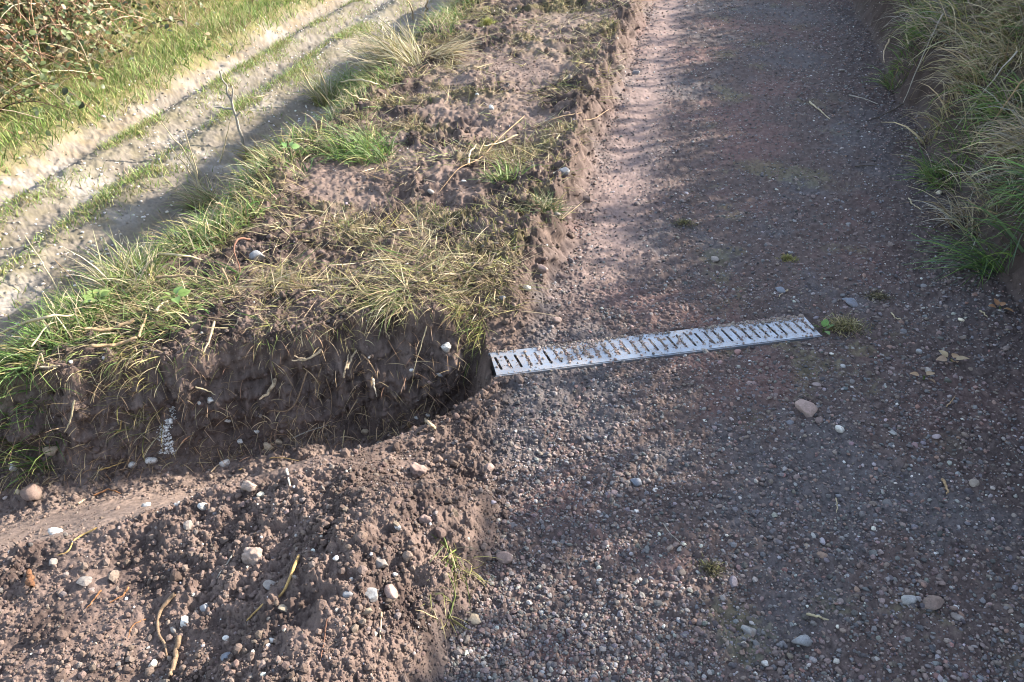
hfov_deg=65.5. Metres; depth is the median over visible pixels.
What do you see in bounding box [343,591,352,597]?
stone
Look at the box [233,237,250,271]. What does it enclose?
root
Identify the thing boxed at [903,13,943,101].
dead stem
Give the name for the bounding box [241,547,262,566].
stone
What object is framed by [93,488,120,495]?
root
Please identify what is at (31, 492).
stone
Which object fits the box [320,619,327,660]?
root
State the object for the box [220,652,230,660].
stone
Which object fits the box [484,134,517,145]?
straw stalk
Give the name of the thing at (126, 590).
root
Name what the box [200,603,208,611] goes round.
stone
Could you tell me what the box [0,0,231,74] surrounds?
bramble bush
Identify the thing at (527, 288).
stone
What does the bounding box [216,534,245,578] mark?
straw stalk
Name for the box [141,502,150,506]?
chalk lump
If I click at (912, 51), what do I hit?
grass tussock
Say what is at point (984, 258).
grass tuft
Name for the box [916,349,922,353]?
stone
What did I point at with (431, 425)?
root
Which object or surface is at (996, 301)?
dead leaf
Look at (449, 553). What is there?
straw stalk
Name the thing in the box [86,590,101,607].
root
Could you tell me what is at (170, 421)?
chalk streak
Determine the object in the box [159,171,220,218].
grass tuft
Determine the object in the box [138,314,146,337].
reed stalk
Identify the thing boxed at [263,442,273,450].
stone
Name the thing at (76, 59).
grass
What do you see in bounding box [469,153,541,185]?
grass tuft
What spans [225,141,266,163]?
grass tuft
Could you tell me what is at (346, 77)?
grass tussock
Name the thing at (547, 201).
grass tuft
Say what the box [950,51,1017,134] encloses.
dead stem
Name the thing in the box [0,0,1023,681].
soil crumbs
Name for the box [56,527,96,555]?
root
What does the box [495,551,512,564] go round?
stone
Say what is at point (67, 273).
dead stem
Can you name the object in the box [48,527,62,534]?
chalk lump
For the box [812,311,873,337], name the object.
moss clump
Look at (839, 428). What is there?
chalk lump
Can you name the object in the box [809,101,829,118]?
straw stalk
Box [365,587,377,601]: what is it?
stone
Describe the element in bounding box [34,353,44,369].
straw stalk
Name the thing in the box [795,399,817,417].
stone
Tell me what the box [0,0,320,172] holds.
field
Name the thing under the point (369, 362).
root
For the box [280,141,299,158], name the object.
weed
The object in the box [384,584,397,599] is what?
stone
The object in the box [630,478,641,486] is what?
stone
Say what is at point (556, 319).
stone
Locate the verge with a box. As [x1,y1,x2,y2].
[0,0,648,681]
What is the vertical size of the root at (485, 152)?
0.052 m
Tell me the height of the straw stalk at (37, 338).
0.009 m
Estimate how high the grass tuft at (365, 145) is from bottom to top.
0.181 m
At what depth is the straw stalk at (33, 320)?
2.35 m
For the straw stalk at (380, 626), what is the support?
on the verge
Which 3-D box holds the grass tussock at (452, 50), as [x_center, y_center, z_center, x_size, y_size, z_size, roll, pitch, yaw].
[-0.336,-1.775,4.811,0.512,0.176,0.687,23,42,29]
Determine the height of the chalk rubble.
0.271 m
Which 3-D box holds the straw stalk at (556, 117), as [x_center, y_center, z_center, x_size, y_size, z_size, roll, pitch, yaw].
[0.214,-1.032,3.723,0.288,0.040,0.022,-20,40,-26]
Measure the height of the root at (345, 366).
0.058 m
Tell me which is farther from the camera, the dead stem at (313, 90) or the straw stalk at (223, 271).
the dead stem at (313, 90)
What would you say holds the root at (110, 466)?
attached to the ditch
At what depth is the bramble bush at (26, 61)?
5.92 m
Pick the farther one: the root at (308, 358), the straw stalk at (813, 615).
the root at (308, 358)
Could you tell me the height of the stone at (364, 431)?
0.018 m
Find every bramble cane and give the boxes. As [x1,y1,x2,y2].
[930,0,949,16]
[993,79,1023,121]
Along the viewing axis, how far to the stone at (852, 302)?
2.65 m
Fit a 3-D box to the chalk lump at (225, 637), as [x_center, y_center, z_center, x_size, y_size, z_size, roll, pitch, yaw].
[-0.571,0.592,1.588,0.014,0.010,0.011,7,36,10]
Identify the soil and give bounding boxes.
[0,298,490,498]
[491,314,815,372]
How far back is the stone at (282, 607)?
1.57 m
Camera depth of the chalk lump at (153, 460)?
2.41 m
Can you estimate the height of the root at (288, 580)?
0.060 m
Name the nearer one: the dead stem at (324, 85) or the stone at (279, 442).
the stone at (279, 442)
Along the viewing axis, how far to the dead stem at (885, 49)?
4.88 m
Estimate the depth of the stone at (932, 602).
1.69 m
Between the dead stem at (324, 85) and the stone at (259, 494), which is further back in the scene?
the dead stem at (324, 85)
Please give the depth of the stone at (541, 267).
2.69 m
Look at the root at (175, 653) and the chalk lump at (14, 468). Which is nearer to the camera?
the root at (175, 653)
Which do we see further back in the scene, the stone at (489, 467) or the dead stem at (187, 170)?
the dead stem at (187, 170)
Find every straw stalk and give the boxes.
[0,314,73,334]
[31,322,56,346]
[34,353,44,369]
[64,400,74,431]
[133,253,202,259]
[204,321,214,351]
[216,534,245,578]
[221,268,229,285]
[292,425,326,438]
[379,611,382,651]
[413,326,426,370]
[443,537,465,579]
[448,575,455,618]
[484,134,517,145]
[532,112,581,128]
[806,613,828,619]
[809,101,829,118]
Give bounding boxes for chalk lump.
[9,464,16,470]
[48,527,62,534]
[128,461,136,467]
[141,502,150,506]
[145,457,157,463]
[180,615,188,626]
[197,503,206,510]
[207,397,213,403]
[219,459,229,466]
[222,635,228,640]
[761,660,768,666]
[835,425,844,432]
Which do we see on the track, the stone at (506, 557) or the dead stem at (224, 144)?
the dead stem at (224, 144)
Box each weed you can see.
[81,289,109,310]
[161,286,190,309]
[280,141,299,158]
[814,319,833,334]
[910,371,934,382]
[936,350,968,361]
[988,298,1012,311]
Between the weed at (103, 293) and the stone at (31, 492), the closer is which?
the stone at (31, 492)
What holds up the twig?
on the gravel path
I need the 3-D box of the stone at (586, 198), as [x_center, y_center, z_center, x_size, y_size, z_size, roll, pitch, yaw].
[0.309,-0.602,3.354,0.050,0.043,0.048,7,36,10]
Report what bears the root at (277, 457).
on the ditch
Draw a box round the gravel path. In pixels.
[431,0,1023,681]
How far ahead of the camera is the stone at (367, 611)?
1.55 m
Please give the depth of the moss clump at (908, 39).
4.51 m
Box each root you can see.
[25,569,34,586]
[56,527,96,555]
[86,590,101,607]
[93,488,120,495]
[99,462,123,470]
[110,586,128,602]
[156,592,175,656]
[168,635,181,675]
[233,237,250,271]
[239,457,297,469]
[246,554,299,620]
[259,378,276,399]
[267,370,307,412]
[285,468,290,485]
[292,349,321,360]
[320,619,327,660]
[326,378,331,418]
[343,354,348,377]
[346,350,356,369]
[361,354,375,373]
[424,418,435,429]
[439,115,524,191]
[467,144,476,165]
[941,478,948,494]
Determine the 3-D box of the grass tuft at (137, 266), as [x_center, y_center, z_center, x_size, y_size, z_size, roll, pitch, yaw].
[-1.300,-0.274,2.683,0.414,0.200,0.418,7,36,10]
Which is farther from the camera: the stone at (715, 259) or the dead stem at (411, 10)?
the dead stem at (411, 10)
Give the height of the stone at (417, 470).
0.036 m
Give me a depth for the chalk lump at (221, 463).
2.44 m
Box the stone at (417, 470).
[410,462,427,478]
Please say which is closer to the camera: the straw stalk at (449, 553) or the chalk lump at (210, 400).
the straw stalk at (449, 553)
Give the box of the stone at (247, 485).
[241,480,256,491]
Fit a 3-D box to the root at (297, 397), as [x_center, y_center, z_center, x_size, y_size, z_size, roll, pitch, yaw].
[-0.685,0.161,2.433,0.146,0.126,0.023,-13,37,-18]
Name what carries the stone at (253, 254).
on the verge
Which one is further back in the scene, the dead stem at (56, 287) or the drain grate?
the dead stem at (56, 287)
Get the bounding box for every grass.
[0,0,228,129]
[0,0,486,374]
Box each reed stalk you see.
[39,365,59,368]
[84,318,134,331]
[90,336,137,347]
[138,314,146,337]
[155,274,220,281]
[155,300,167,312]
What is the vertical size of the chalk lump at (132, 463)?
0.020 m
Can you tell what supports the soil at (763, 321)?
on the drain grate
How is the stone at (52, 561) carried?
on the verge
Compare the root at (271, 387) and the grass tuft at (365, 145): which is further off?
the grass tuft at (365, 145)
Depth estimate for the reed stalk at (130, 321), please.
2.38 m
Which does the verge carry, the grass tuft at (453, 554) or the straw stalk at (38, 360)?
the grass tuft at (453, 554)
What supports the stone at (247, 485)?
on the verge
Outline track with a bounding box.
[0,0,455,350]
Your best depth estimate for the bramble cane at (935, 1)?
4.18 m
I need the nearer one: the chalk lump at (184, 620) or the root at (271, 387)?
the chalk lump at (184, 620)
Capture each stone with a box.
[20,483,41,500]
[42,445,57,455]
[49,558,57,565]
[76,576,91,585]
[170,627,176,633]
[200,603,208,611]
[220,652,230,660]
[241,480,256,491]
[241,547,262,566]
[249,250,264,260]
[257,492,264,497]
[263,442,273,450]
[263,580,275,589]
[275,439,282,444]
[278,604,286,611]
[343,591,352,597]
[361,429,368,434]
[362,608,371,614]
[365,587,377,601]
[376,556,387,568]
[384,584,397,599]
[410,462,427,478]
[418,514,432,524]
[468,613,480,624]
[484,551,491,560]
[485,463,494,471]
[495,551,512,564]
[523,285,530,290]
[537,264,547,273]
[552,317,561,323]
[556,167,569,176]
[582,193,590,202]
[617,65,624,71]
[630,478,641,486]
[711,256,718,262]
[741,625,755,635]
[775,287,785,293]
[791,635,812,646]
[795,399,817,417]
[842,298,857,307]
[901,595,916,605]
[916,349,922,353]
[922,595,944,609]
[950,612,964,620]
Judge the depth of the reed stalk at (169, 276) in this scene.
2.63 m
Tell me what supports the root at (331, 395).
attached to the soil at (201, 405)
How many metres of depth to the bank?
3.71 m
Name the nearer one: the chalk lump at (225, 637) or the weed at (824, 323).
the chalk lump at (225, 637)
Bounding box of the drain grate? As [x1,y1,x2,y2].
[488,316,821,377]
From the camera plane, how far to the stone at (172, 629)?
1.63 m
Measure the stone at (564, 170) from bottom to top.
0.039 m
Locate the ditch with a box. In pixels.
[0,324,490,551]
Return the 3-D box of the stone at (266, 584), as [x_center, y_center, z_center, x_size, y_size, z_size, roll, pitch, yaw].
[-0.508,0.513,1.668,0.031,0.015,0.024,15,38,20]
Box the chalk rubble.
[0,0,443,338]
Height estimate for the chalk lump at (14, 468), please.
0.022 m
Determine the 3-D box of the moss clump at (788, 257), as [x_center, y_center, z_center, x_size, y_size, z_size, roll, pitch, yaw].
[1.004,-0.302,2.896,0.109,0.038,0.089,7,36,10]
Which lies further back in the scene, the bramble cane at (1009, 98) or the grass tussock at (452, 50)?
the grass tussock at (452, 50)
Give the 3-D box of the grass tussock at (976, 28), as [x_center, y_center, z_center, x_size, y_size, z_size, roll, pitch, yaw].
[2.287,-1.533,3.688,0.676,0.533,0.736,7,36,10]
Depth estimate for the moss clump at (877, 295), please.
2.69 m
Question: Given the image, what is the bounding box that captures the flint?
[440,342,450,352]
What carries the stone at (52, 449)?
on the ditch
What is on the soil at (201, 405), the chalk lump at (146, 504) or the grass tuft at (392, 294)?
the grass tuft at (392, 294)
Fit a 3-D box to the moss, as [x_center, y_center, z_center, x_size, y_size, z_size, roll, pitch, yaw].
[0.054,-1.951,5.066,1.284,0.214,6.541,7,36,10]
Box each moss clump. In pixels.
[475,17,497,27]
[670,217,700,232]
[689,552,734,584]
[773,253,799,263]
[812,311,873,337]
[860,287,898,304]
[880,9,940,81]
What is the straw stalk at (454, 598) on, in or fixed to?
on the verge
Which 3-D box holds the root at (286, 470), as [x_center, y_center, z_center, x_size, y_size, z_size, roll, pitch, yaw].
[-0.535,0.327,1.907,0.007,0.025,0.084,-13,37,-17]
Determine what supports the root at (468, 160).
on the verge
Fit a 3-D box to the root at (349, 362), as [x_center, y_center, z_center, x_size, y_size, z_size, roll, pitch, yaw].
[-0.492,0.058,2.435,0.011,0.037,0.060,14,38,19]
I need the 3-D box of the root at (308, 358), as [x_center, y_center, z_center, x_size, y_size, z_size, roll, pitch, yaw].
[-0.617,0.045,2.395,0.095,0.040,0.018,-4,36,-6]
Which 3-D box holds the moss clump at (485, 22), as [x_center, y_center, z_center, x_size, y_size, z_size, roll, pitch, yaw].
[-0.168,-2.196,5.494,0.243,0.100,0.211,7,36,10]
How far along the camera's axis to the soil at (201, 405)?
2.42 m
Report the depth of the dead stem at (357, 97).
4.15 m
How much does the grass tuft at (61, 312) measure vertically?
0.172 m
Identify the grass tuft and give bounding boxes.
[0,332,74,493]
[4,278,112,346]
[60,226,200,294]
[65,330,172,460]
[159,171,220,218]
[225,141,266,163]
[289,68,357,106]
[297,105,428,165]
[344,269,435,335]
[418,576,478,637]
[428,534,501,610]
[429,283,496,376]
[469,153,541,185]
[516,186,577,219]
[901,144,1023,288]
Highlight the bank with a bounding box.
[849,0,1023,314]
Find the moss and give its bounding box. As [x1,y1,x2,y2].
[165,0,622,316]
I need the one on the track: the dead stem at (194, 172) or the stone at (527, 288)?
the dead stem at (194, 172)
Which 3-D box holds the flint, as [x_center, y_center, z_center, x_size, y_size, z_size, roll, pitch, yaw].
[-0.205,0.021,2.473,0.032,0.031,0.028,7,36,10]
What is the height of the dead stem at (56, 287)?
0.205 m
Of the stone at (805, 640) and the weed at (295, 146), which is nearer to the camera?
the stone at (805, 640)
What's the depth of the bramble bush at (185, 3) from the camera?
7.91 m
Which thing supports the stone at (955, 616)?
on the gravel path
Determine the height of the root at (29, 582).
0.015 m
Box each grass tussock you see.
[315,6,429,84]
[315,58,366,94]
[396,32,491,67]
[861,0,982,92]
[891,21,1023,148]
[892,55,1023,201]
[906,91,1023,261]
[919,0,1023,72]
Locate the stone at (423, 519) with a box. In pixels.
[418,514,432,524]
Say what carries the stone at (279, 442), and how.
on the ditch
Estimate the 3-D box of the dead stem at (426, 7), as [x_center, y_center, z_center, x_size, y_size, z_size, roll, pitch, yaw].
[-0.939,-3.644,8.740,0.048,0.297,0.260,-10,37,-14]
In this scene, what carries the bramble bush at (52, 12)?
on the field
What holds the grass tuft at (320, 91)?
on the track
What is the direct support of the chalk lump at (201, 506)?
on the verge
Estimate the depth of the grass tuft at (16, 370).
2.33 m
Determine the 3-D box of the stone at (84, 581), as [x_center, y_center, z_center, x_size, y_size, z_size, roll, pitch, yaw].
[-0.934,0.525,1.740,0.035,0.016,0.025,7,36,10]
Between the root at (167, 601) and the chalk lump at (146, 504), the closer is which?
the root at (167, 601)
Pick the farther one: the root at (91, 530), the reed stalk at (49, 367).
the reed stalk at (49, 367)
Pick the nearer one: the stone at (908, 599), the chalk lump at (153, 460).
the stone at (908, 599)
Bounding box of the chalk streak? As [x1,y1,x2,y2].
[156,406,175,454]
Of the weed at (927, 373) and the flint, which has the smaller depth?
the weed at (927, 373)
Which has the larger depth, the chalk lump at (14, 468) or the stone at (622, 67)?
the stone at (622, 67)
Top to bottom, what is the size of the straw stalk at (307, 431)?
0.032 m
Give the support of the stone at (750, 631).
on the gravel path
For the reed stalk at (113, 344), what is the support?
on the grass at (222, 215)
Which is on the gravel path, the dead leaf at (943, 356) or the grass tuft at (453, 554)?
the dead leaf at (943, 356)
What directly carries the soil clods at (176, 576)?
on the verge
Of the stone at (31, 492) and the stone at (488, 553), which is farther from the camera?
the stone at (31, 492)
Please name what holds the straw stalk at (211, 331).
on the verge
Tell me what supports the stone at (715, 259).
on the gravel path
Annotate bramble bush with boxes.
[0,0,172,111]
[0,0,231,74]
[0,10,103,184]
[139,0,257,16]
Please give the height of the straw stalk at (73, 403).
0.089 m
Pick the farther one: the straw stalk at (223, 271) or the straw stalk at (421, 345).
the straw stalk at (223, 271)
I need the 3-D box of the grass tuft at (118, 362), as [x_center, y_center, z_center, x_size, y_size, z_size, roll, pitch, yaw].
[-1.156,0.168,2.381,0.303,0.352,0.296,7,36,10]
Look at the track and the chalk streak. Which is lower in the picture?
the chalk streak
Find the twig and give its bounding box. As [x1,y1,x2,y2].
[868,103,903,120]
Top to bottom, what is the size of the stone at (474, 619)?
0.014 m
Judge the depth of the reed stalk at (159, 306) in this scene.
2.47 m
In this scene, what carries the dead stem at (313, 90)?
on the track
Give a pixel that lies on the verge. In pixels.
(310, 616)
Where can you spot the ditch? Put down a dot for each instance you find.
(128, 505)
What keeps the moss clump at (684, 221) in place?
on the gravel path
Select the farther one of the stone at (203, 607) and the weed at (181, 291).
the weed at (181, 291)
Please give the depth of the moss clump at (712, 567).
1.76 m
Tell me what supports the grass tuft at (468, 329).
on the verge
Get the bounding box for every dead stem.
[25,236,60,293]
[54,259,83,292]
[161,122,203,194]
[172,149,197,193]
[184,129,198,185]
[214,71,244,145]
[219,119,230,162]
[299,68,325,105]
[319,68,330,102]
[340,79,379,84]
[343,89,368,100]
[407,0,413,19]
[423,0,428,18]
[883,38,889,61]
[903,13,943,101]
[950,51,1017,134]
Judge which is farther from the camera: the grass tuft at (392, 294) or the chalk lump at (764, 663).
the grass tuft at (392, 294)
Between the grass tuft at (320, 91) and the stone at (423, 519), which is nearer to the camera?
the stone at (423, 519)
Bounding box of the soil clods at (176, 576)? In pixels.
[0,0,653,681]
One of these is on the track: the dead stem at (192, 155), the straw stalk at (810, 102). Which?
the dead stem at (192, 155)
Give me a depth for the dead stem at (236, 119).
5.62 m

